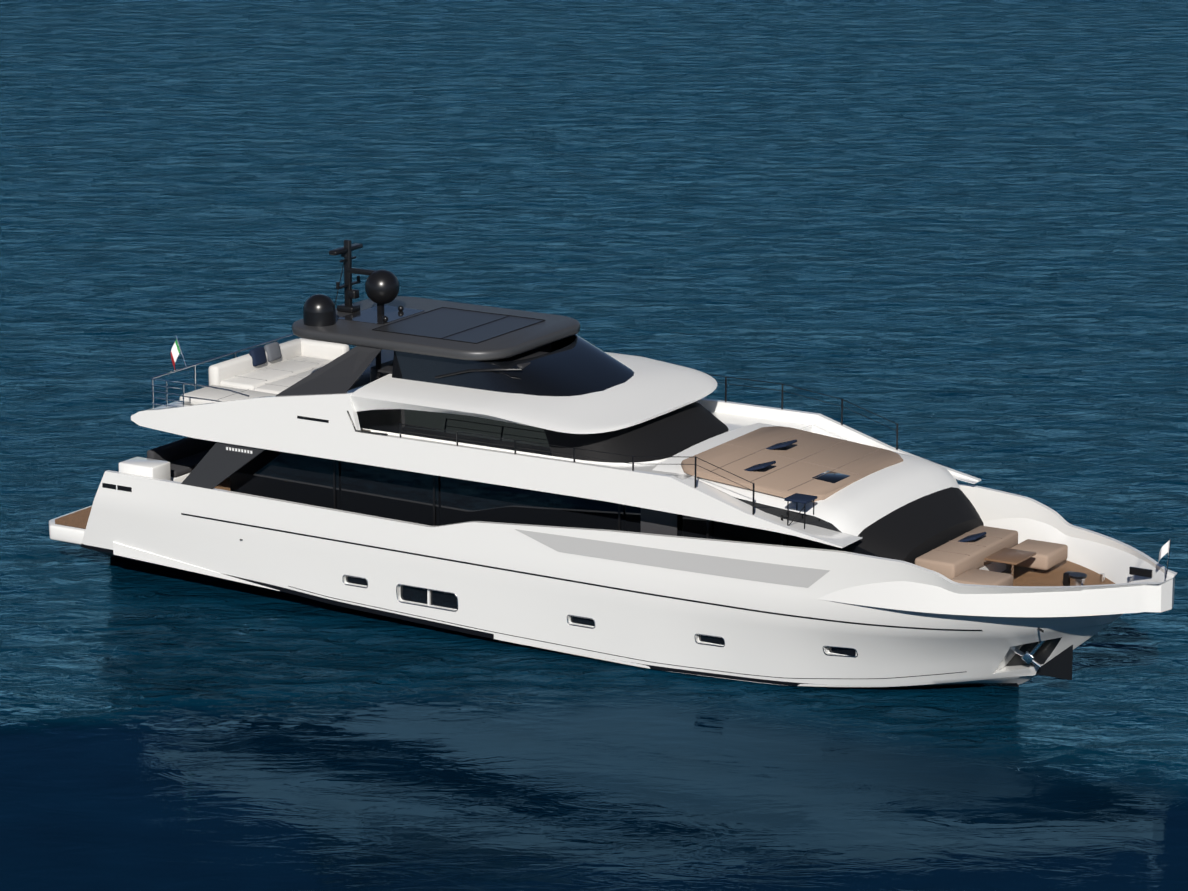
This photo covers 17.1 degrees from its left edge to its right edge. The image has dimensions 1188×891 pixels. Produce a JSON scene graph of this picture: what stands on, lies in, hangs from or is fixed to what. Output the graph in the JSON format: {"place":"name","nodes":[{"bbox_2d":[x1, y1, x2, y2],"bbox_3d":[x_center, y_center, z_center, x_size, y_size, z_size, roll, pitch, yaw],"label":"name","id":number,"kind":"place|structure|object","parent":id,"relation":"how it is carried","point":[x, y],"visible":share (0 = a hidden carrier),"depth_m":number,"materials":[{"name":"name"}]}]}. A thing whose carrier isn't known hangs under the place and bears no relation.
{"place":"outdoors","nodes":[
{"label":"outdoors","id":0,"kind":"place"},
{"bbox_2d":[170,449,209,476],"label":"cockpit sofa seat","id":1,"kind":"object","parent":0,"point":[183,466],"visible":0.21,"depth_m":93.37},
{"bbox_2d":[0,0,1187,890],"bbox_3d":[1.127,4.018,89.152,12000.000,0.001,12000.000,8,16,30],"label":"sea","id":2,"kind":"structure","parent":0,"point":[951,234],"depth_m":117.74,"materials":[{"name":"liquid"}]},
{"bbox_2d":[81,470,1176,686],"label":"hull","id":3,"kind":"object","parent":2,"relation":"on","point":[147,516],"visible":0.58,"depth_m":85.35,"materials":[{"name":"white"}]},
{"bbox_2d":[49,505,91,544],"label":"swim platform","id":4,"kind":"structure","parent":3,"relation":"on","point":[68,534],"depth_m":93.54,"materials":[{"name":"white"}]},
{"bbox_2d":[55,507,91,528],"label":"swim platform deck","id":5,"kind":"structure","parent":4,"relation":"on","point":[78,519],"depth_m":94.19,"materials":[{"name":"wood"}]},
{"bbox_2d":[102,483,131,491],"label":"stern fairlead","id":6,"kind":"object","parent":3,"relation":"attached to","point":[113,486],"visible":0.93,"depth_m":91.98,"materials":[{"name":"black paint"}]},
{"bbox_2d":[119,457,170,480],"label":"storage box","id":7,"kind":"object","parent":3,"relation":"on","point":[152,468],"visible":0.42,"depth_m":92.03,"materials":[{"name":"white"}]},
{"bbox_2d":[84,530,279,590],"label":"hull chine","id":8,"kind":"object","parent":3,"relation":"on","point":[127,551],"visible":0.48,"depth_m":91.88,"materials":[{"name":"white"}]},
{"bbox_2d":[171,472,229,481],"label":"sofa","id":9,"kind":"object","parent":3,"relation":"on","point":[181,478],"visible":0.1,"depth_m":92.91,"materials":[{"name":"fabric"}]},
{"bbox_2d":[147,437,215,462],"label":"cockpit sofa back","id":10,"kind":"object","parent":9,"relation":"on","point":[179,449],"visible":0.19,"depth_m":93.85,"materials":[{"name":"grey"}]},
{"bbox_2d":[181,442,265,488],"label":"support pillar","id":11,"kind":"structure","parent":3,"relation":"attached to","point":[218,463],"depth_m":90.28,"materials":[{"name":"grey"}]},
{"bbox_2d":[333,460,335,508],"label":"window mullion","id":12,"kind":"object","parent":3,"relation":"attached to","point":[334,490],"visible":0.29,"depth_m":89.60,"materials":[{"name":"black paint"}]},
{"bbox_2d":[342,575,367,587],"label":"porthole frame","id":13,"kind":"object","parent":3,"relation":"attached to","point":[354,585],"visible":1,"depth_m":89.03,"materials":[{"name":"silver metal"}]},
{"bbox_2d":[346,576,366,585],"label":"porthole window","id":14,"kind":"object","parent":3,"relation":"attached to","point":[355,580],"visible":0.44,"depth_m":89.13,"materials":[{"name":"black"}]},
{"bbox_2d":[396,584,458,611],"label":"window frame","id":15,"kind":"object","parent":3,"relation":"attached to","point":[428,589],"visible":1,"depth_m":88.10,"materials":[{"name":"metal"}]},
{"bbox_2d":[400,585,457,608],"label":"hull window","id":16,"kind":"structure","parent":15,"relation":"in","point":[419,595],"depth_m":88.22,"materials":[{"name":"glass"}]},
{"bbox_2d":[427,589,430,605],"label":"window mullion","id":17,"kind":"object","parent":15,"relation":"attached to","point":[428,598],"depth_m":88.17},
{"bbox_2d":[433,475,435,525],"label":"window mullion","id":18,"kind":"object","parent":3,"relation":"attached to","point":[434,521],"visible":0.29,"depth_m":88.24,"materials":[{"name":"black paint"}]},
{"bbox_2d":[181,513,981,630],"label":"hull trim line","id":19,"kind":"object","parent":3,"relation":"on","point":[573,580],"visible":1,"depth_m":85.86,"materials":[{"name":"black"}]},
{"bbox_2d":[567,615,595,628],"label":"porthole frame","id":20,"kind":"object","parent":3,"relation":"attached to","point":[581,617],"visible":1,"depth_m":86.12,"materials":[{"name":"silver metal"}]},
{"bbox_2d":[571,616,594,625],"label":"porthole glass","id":21,"kind":"object","parent":3,"relation":"attached to","point":[583,621],"visible":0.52,"depth_m":86.22,"materials":[{"name":"black"}]},
{"bbox_2d":[230,423,983,563],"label":"deck house","id":22,"kind":"structure","parent":3,"relation":"on","point":[910,509],"depth_m":86.55,"materials":[{"name":"white"}]},
{"bbox_2d":[131,349,819,511],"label":"deck slab","id":23,"kind":"structure","parent":22,"relation":"on","point":[274,423],"depth_m":88.11,"materials":[{"name":"white"}]},
{"bbox_2d":[171,343,178,361],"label":"flag","id":24,"kind":"object","parent":23,"relation":"on","point":[174,351],"visible":1,"depth_m":92.13,"materials":[{"name":"white fabric"}]},
{"bbox_2d":[183,383,248,396],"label":"railing","id":25,"kind":"object","parent":23,"relation":"on","point":[217,388],"visible":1,"depth_m":89.93,"materials":[{"name":"silver metal"}]},
{"bbox_2d":[154,335,300,404],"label":"railing","id":26,"kind":"object","parent":23,"relation":"on","point":[187,375],"visible":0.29,"depth_m":92.12,"materials":[{"name":"metal"}]},
{"bbox_2d":[152,334,293,377],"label":"handrail","id":27,"kind":"object","parent":26,"relation":"on","point":[222,356],"visible":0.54,"depth_m":93.14,"materials":[{"name":"metal"}]},
{"bbox_2d":[180,385,276,404],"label":"flybridge sunpad","id":28,"kind":"object","parent":23,"relation":"on","point":[204,395],"visible":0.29,"depth_m":91.42,"materials":[{"name":"white"}]},
{"bbox_2d":[208,339,301,385],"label":"flybridge sofa","id":29,"kind":"object","parent":23,"relation":"on","point":[230,368],"visible":0.38,"depth_m":93.23,"materials":[{"name":"white"}]},
{"bbox_2d":[249,346,266,366],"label":"pillow","id":30,"kind":"object","parent":29,"relation":"on","point":[258,355],"visible":0.9,"depth_m":93.61,"materials":[{"name":"blue fabric"}]},
{"bbox_2d":[264,342,281,361],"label":"pillow","id":31,"kind":"object","parent":29,"relation":"on","point":[273,351],"visible":0.92,"depth_m":94.11,"materials":[{"name":"grey fabric"}]},
{"bbox_2d":[220,356,331,390],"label":"sofa seat","id":32,"kind":"object","parent":23,"relation":"on","point":[270,375],"visible":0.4,"depth_m":93.36,"materials":[{"name":"fabric"}]},
{"bbox_2d":[253,365,370,393],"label":"flybridge sunpad","id":33,"kind":"object","parent":23,"relation":"on","point":[365,378],"visible":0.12,"depth_m":92.72,"materials":[{"name":"white"}]},
{"bbox_2d":[297,416,328,422],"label":"vent slot","id":34,"kind":"object","parent":23,"relation":"attached to","point":[312,419],"visible":1,"depth_m":88.52,"materials":[{"name":"black paint"}]},
{"bbox_2d":[299,338,349,360],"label":"sofa backrest","id":35,"kind":"object","parent":23,"relation":"on","point":[322,349],"visible":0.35,"depth_m":94.89,"materials":[{"name":"white"}]},
{"bbox_2d":[276,346,381,395],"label":"roof support","id":36,"kind":"object","parent":23,"relation":"on","point":[343,372],"visible":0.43,"depth_m":88.75,"materials":[{"name":"grey"}]},
{"bbox_2d":[347,411,387,434],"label":"window trim","id":37,"kind":"structure","parent":23,"relation":"attached to","point":[364,431],"depth_m":87.88,"materials":[{"name":"silver paint"}]},
{"bbox_2d":[347,384,728,464],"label":"pilothouse","id":38,"kind":"object","parent":23,"relation":"on","point":[676,431],"visible":0.33,"depth_m":87.27,"materials":[{"name":"black"}]},
{"bbox_2d":[370,360,392,381],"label":"fly bar unit","id":39,"kind":"object","parent":38,"relation":"on","point":[373,373],"visible":0.12,"depth_m":90.41,"materials":[{"name":"grey"}]},
{"bbox_2d":[375,363,392,373],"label":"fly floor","id":40,"kind":"structure","parent":38,"relation":"on","point":[387,368],"depth_m":89.33,"materials":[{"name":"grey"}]},
{"bbox_2d":[392,334,633,395],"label":"windshield","id":41,"kind":"object","parent":38,"relation":"on","point":[575,365],"visible":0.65,"depth_m":88.17,"materials":[{"name":"black glass"}]},
{"bbox_2d":[292,296,579,360],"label":"hardtop","id":42,"kind":"object","parent":41,"relation":"on","point":[551,328],"visible":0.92,"depth_m":89.25,"materials":[{"name":"grey"}]},
{"bbox_2d":[303,310,335,326],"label":"radar dome base","id":43,"kind":"object","parent":42,"relation":"on","point":[319,319],"visible":0.81,"depth_m":89.98,"materials":[{"name":"plastic"}]},
{"bbox_2d":[303,294,335,312],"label":"satellite dome","id":44,"kind":"structure","parent":43,"relation":"on","point":[319,303],"depth_m":89.98,"materials":[{"name":"black paint"}]},
{"bbox_2d":[344,240,351,305],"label":"mast pole","id":45,"kind":"object","parent":42,"relation":"on","point":[348,276],"visible":0.58,"depth_m":91.37,"materials":[{"name":"metal"}]},
{"bbox_2d":[329,243,362,254],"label":"radar antenna","id":46,"kind":"object","parent":45,"relation":"attached to","point":[342,250],"visible":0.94,"depth_m":91.13,"materials":[{"name":"black paint"}]},
{"bbox_2d":[336,281,360,288],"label":"mast crossbar","id":47,"kind":"object","parent":45,"relation":"attached to","point":[346,285],"visible":0.79,"depth_m":91.39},
{"bbox_2d":[348,289,358,298],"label":"mast camera box","id":48,"kind":"object","parent":45,"relation":"attached to","point":[353,293],"visible":0.96,"depth_m":91.38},
{"bbox_2d":[347,268,375,274],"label":"mast arm","id":49,"kind":"object","parent":45,"relation":"attached to","point":[359,271],"visible":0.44,"depth_m":91.16},
{"bbox_2d":[337,303,359,312],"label":"mast base","id":50,"kind":"object","parent":42,"relation":"on","point":[353,308],"visible":0.94,"depth_m":91.48,"materials":[{"name":"metal"}]},
{"bbox_2d":[376,351,380,379],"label":"support post","id":51,"kind":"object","parent":42,"relation":"hanging from","point":[378,364],"depth_m":89.34,"materials":[{"name":"metal"}]},
{"bbox_2d":[337,305,423,323],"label":"roof panel","id":52,"kind":"object","parent":42,"relation":"on","point":[391,313],"visible":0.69,"depth_m":91.11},
{"bbox_2d":[377,304,383,315],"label":"dome pedestal","id":53,"kind":"object","parent":52,"relation":"on","point":[380,309],"visible":0.43,"depth_m":91.10,"materials":[{"name":"metal"}]},
{"bbox_2d":[365,270,399,303],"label":"satellite dome","id":54,"kind":"structure","parent":42,"relation":"on","point":[382,286],"depth_m":90.72,"materials":[{"name":"plastic"}]},
{"bbox_2d":[372,329,475,343],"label":"sunroof seam","id":55,"kind":"object","parent":42,"relation":"on","point":[423,336],"visible":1,"depth_m":88.89,"materials":[{"name":"black paint"}]},
{"bbox_2d":[374,308,542,342],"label":"sunroof","id":56,"kind":"object","parent":42,"relation":"on","point":[441,322],"visible":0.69,"depth_m":90.06,"materials":[{"name":"glass"}]},
{"bbox_2d":[443,316,508,337],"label":"roof panel seam","id":57,"kind":"object","parent":42,"relation":"on","point":[479,325],"visible":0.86,"depth_m":90.04,"materials":[{"name":"black paint"}]},
{"bbox_2d":[443,307,542,319],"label":"roof panel seam","id":58,"kind":"object","parent":42,"relation":"on","point":[491,313],"visible":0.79,"depth_m":91.32,"materials":[{"name":"black paint"}]},
{"bbox_2d":[476,320,544,343],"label":"roof panel seam","id":59,"kind":"object","parent":42,"relation":"on","point":[512,331],"visible":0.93,"depth_m":89.45,"materials":[{"name":"black paint"}]},
{"bbox_2d":[435,368,521,378],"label":"fly screen rail","id":60,"kind":"object","parent":41,"relation":"attached to","point":[493,369],"visible":1,"depth_m":87.57,"materials":[{"name":"black paint"}]},
{"bbox_2d":[500,350,547,368],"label":"flybridge helm console","id":61,"kind":"object","parent":38,"relation":"on","point":[530,354],"visible":0.27,"depth_m":88.59,"materials":[{"name":"grey"}]},
{"bbox_2d":[350,352,716,433],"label":"pilothouse roof","id":62,"kind":"structure","parent":38,"relation":"on","point":[650,389],"depth_m":87.38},
{"bbox_2d":[812,414,980,483],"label":"deck blade","id":63,"kind":"object","parent":23,"relation":"attached to","point":[826,426],"visible":0.48,"depth_m":89.09,"materials":[{"name":"white"}]},
{"bbox_2d":[896,423,897,449],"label":"stanchion","id":64,"kind":"object","parent":63,"relation":"on","point":[897,436],"visible":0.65,"depth_m":88.58,"materials":[{"name":"black paint"}]},
{"bbox_2d":[708,374,896,430],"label":"railing","id":65,"kind":"object","parent":64,"relation":"attached to","point":[803,389],"visible":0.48,"depth_m":89.62,"materials":[{"name":"metal"}]},
{"bbox_2d":[681,426,902,501],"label":"sunbed","id":66,"kind":"object","parent":22,"relation":"on","point":[780,482],"visible":0.9,"depth_m":86.05,"materials":[{"name":"beige"}]},
{"bbox_2d":[712,431,805,470],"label":"sunbed seam","id":67,"kind":"object","parent":66,"relation":"on","point":[758,451],"visible":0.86,"depth_m":86.60,"materials":[{"name":"brown"}]},
{"bbox_2d":[744,461,775,470],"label":"cushion","id":68,"kind":"object","parent":66,"relation":"on","point":[759,466],"visible":0.81,"depth_m":85.09,"materials":[{"name":"blue"}]},
{"bbox_2d":[766,440,796,449],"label":"cushion","id":69,"kind":"object","parent":66,"relation":"on","point":[780,445],"visible":0.79,"depth_m":86.80,"materials":[{"name":"blue"}]},
{"bbox_2d":[728,444,860,474],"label":"sunbed seam","id":70,"kind":"object","parent":66,"relation":"on","point":[808,462],"visible":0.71,"depth_m":85.95,"materials":[{"name":"brown"}]},
{"bbox_2d":[750,440,845,481],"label":"sunbed seam","id":71,"kind":"object","parent":66,"relation":"on","point":[797,461],"visible":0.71,"depth_m":86.11,"materials":[{"name":"brown"}]},
{"bbox_2d":[812,471,849,482],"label":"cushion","id":72,"kind":"object","parent":66,"relation":"on","point":[832,477],"visible":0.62,"depth_m":85.11,"materials":[{"name":"blue"}]},
{"bbox_2d":[787,448,881,490],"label":"sunbed seam","id":73,"kind":"object","parent":66,"relation":"on","point":[835,469],"visible":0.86,"depth_m":85.83,"materials":[{"name":"brown"}]},
{"bbox_2d":[618,504,619,530],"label":"window mullion","id":74,"kind":"object","parent":3,"relation":"attached to","point":[618,517],"depth_m":85.76,"materials":[{"name":"black paint"}]},
{"bbox_2d":[289,586,966,678],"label":"pin stripe","id":75,"kind":"object","parent":3,"relation":"on","point":[622,656],"visible":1,"depth_m":85.93,"materials":[{"name":"black"}]},
{"bbox_2d":[641,508,676,535],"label":"window","id":76,"kind":"structure","parent":3,"relation":"attached to","point":[658,522],"depth_m":85.24,"materials":[{"name":"grey"}]},
{"bbox_2d":[515,529,829,587],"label":"hull recess panel","id":77,"kind":"object","parent":3,"relation":"attached to","point":[747,570],"visible":1,"depth_m":84.26,"materials":[{"name":"grey"}]},
{"bbox_2d":[706,519,708,538],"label":"window mullion","id":78,"kind":"object","parent":3,"relation":"on","point":[707,529],"depth_m":84.64,"materials":[{"name":"black paint"}]},
{"bbox_2d":[694,634,724,646],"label":"porthole frame","id":79,"kind":"object","parent":3,"relation":"on","point":[709,644],"visible":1,"depth_m":84.69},
{"bbox_2d":[699,635,723,644],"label":"port glass","id":80,"kind":"object","parent":79,"relation":"in","point":[711,639],"visible":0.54,"depth_m":84.77,"materials":[{"name":"glass"}]},
{"bbox_2d":[669,475,861,547],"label":"deck blade","id":81,"kind":"object","parent":3,"relation":"on","point":[702,500],"visible":0.94,"depth_m":83.52,"materials":[{"name":"white"}]},
{"bbox_2d":[694,456,696,487],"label":"stanchion","id":82,"kind":"object","parent":81,"relation":"on","point":[695,472],"visible":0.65,"depth_m":83.65,"materials":[{"name":"black paint"}]},
{"bbox_2d":[402,424,752,483],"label":"guard wire","id":83,"kind":"object","parent":82,"relation":"attached to","point":[578,448],"visible":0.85,"depth_m":85.04,"materials":[{"name":"black paint"}]},
{"bbox_2d":[403,431,752,490],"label":"guard wire","id":84,"kind":"object","parent":82,"relation":"attached to","point":[575,455],"visible":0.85,"depth_m":85.26,"materials":[{"name":"black paint"}]},
{"bbox_2d":[752,483,754,514],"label":"stanchion","id":85,"kind":"object","parent":81,"relation":"on","point":[753,498],"visible":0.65,"depth_m":83.04,"materials":[{"name":"black paint"}]},
{"bbox_2d":[784,493,816,503],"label":"stand top","id":86,"kind":"object","parent":81,"relation":"on","point":[801,498],"visible":1,"depth_m":83.17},
{"bbox_2d":[527,645,1018,687],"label":"hull bottom stripe","id":87,"kind":"object","parent":3,"relation":"attached to","point":[763,680],"visible":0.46,"depth_m":84.70,"materials":[{"name":"black"}]},
{"bbox_2d":[823,646,857,656],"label":"porthole frame","id":88,"kind":"object","parent":3,"relation":"on","point":[840,647],"visible":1,"depth_m":83.61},
{"bbox_2d":[828,647,855,655],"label":"porthole window","id":89,"kind":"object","parent":88,"relation":"in","point":[846,651],"visible":0.69,"depth_m":83.68,"materials":[{"name":"glass"}]},
{"bbox_2d":[915,526,1017,579],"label":"sofa","id":90,"kind":"object","parent":3,"relation":"on","point":[949,565],"visible":0.67,"depth_m":84.00,"materials":[{"name":"beige"}]},
{"bbox_2d":[958,532,985,541],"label":"pillow","id":91,"kind":"object","parent":90,"relation":"on","point":[972,537],"visible":0.85,"depth_m":84.59,"materials":[{"name":"blue"}]},
{"bbox_2d":[951,568,1012,585],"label":"seat cushion","id":92,"kind":"object","parent":3,"relation":"on","point":[978,576],"visible":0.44,"depth_m":82.84,"materials":[{"name":"beige"}]},
{"bbox_2d":[984,548,1035,564],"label":"table","id":93,"kind":"object","parent":3,"relation":"on","point":[1010,556],"visible":1,"depth_m":83.96,"materials":[{"name":"wood"}]},
{"bbox_2d":[1030,640,1045,654],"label":"anchor shank","id":94,"kind":"object","parent":3,"relation":"attached to","point":[1037,647],"visible":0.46,"depth_m":83.49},
{"bbox_2d":[1022,651,1034,664],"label":"anchor crown","id":95,"kind":"object","parent":94,"relation":"attached to","point":[1027,658],"visible":0.96,"depth_m":83.62},
{"bbox_2d":[1010,539,1067,569],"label":"bench seat","id":96,"kind":"object","parent":3,"relation":"on","point":[1048,555],"visible":0.75,"depth_m":84.96,"materials":[{"name":"beige"}]},
{"bbox_2d":[1006,637,1072,679],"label":"anchor pocket","id":97,"kind":"object","parent":3,"relation":"attached to","point":[1059,665],"visible":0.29,"depth_m":83.78,"materials":[{"name":"black paint"}]},
{"bbox_2d":[1070,578,1084,585],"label":"windlass drum","id":98,"kind":"object","parent":3,"relation":"on","point":[1077,582],"visible":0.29,"depth_m":83.39,"materials":[{"name":"metal"}]},
{"bbox_2d":[1069,572,1086,578],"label":"capstan top","id":99,"kind":"object","parent":98,"relation":"on","point":[1076,575],"visible":0.96,"depth_m":83.42,"materials":[{"name":"metal"}]},
{"bbox_2d":[1129,567,1152,577],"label":"fairlead","id":100,"kind":"object","parent":3,"relation":"on","point":[1143,572],"visible":1,"depth_m":83.02,"materials":[{"name":"black paint"}]},
{"bbox_2d":[1166,539,1170,577],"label":"jack staff","id":101,"kind":"object","parent":3,"relation":"attached to","point":[1168,558],"visible":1,"depth_m":82.03,"materials":[{"name":"silver metal"}]},
{"bbox_2d":[1158,540,1169,562],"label":"pennant","id":102,"kind":"object","parent":101,"relation":"hanging from","point":[1164,549],"visible":0.9,"depth_m":82.10,"materials":[{"name":"white"}]},
{"bbox_2d":[979,562,1005,571],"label":"bow sunpad base","id":103,"kind":"object","parent":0,"point":[996,566],"depth_m":84.66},
{"bbox_2d":[1006,564,1013,581],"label":"table leg","id":104,"kind":"object","parent":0,"point":[1009,568],"visible":0.36,"depth_m":84.09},
{"bbox_2d":[1063,571,1072,585],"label":"capstan","id":105,"kind":"object","parent":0,"point":[1066,580],"visible":0.42,"depth_m":83.86,"materials":[{"name":"metal"}]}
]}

